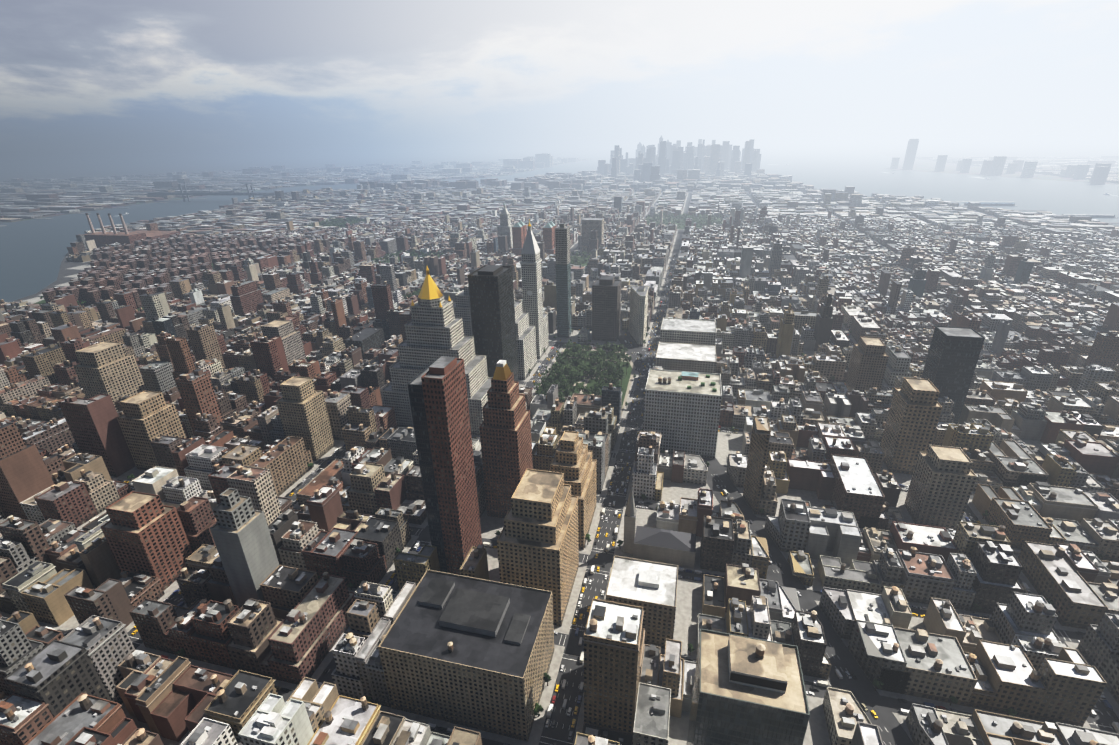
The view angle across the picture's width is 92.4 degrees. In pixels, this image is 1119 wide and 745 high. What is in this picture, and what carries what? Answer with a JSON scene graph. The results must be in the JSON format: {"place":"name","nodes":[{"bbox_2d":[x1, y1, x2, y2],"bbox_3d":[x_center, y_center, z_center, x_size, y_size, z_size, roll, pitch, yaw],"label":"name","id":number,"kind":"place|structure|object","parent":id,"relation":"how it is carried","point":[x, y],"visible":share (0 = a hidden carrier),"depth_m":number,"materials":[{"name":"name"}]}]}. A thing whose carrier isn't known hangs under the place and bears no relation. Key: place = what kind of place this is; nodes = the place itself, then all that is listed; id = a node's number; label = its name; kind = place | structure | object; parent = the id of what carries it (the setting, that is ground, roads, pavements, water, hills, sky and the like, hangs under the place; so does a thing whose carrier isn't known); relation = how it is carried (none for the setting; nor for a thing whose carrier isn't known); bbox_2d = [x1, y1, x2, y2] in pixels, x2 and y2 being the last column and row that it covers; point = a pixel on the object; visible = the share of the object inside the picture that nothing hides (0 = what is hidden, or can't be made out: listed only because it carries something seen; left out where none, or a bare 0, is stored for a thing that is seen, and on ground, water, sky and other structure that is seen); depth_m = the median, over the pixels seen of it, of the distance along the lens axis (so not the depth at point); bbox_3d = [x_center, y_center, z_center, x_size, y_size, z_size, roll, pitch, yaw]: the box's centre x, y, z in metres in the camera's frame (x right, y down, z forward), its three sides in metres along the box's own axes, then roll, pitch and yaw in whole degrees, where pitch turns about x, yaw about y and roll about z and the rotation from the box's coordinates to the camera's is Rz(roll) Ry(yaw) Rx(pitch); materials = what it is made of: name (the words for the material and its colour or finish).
{"place":"outdoors","nodes":[
{"label":"outdoors","id":0,"kind":"place"},
{"bbox_2d":[0,126,1118,223],"bbox_3d":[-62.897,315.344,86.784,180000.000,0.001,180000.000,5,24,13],"label":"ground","id":1,"kind":"structure","parent":0,"point":[1087,141],"depth_m":13281.25,"materials":[{"name":"grey"}]},
{"bbox_2d":[0,135,1118,744],"bbox_3d":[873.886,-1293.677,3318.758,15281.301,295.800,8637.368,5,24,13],"label":"city buildings","id":2,"kind":"structure","parent":1,"relation":"on","point":[264,611],"depth_m":548.01,"materials":[{"name":"brown brick"}]},
{"bbox_2d":[0,146,1118,301],"bbox_3d":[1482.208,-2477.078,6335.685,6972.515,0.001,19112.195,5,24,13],"label":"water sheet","id":3,"kind":"object","parent":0,"point":[33,252],"visible":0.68,"depth_m":2937.08,"materials":[{"name":"grey"}]},
{"bbox_2d":[0,0,1118,150],"label":"sky","id":4,"kind":"structure","parent":0,"point":[75,74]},
{"bbox_2d":[12,180,1118,744],"bbox_3d":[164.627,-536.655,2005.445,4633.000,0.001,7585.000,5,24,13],"label":"road","id":5,"kind":"structure","parent":0,"point":[860,688],"depth_m":424.62,"materials":[{"name":"grey asphalt"}]},
{"bbox_2d":[34,218,722,416],"bbox_3d":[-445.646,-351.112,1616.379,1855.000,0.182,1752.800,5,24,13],"label":"parks","id":6,"kind":"structure","parent":5,"relation":"on","point":[589,381],"depth_m":793.12,"materials":[{"name":"green plant"}]},
{"bbox_2d":[0,164,1118,744],"bbox_3d":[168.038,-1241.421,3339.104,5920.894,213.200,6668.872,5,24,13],"label":"landmarks","id":7,"kind":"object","parent":5,"relation":"on","point":[454,646],"visible":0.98,"depth_m":438.51,"materials":[{"name":"beige stone"}]},
{"bbox_2d":[0,193,1118,744],"bbox_3d":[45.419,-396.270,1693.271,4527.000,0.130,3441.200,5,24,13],"label":"sidewalks","id":8,"kind":"structure","parent":5,"relation":"on","point":[688,603],"depth_m":417.86,"materials":[{"name":"grey concrete"}]},
{"bbox_2d":[3,212,1102,715],"bbox_3d":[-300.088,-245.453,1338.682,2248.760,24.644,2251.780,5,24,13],"label":"trees","id":9,"kind":"object","parent":8,"relation":"on","point":[593,368],"visible":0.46,"depth_m":782.56,"materials":[{"name":"green plant"}]},
{"bbox_2d":[25,254,1118,744],"bbox_3d":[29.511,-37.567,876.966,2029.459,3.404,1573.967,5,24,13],"label":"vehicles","id":10,"kind":"object","parent":5,"relation":"on","point":[815,682],"visible":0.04,"depth_m":408.62,"materials":[{"name":"paint"}]},
{"bbox_2d":[129,288,1117,744],"bbox_3d":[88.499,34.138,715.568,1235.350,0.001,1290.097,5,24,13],"label":"road markings","id":11,"kind":"object","parent":5,"relation":"on","point":[605,574],"visible":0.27,"depth_m":423.21,"materials":[{"name":"white paint"}]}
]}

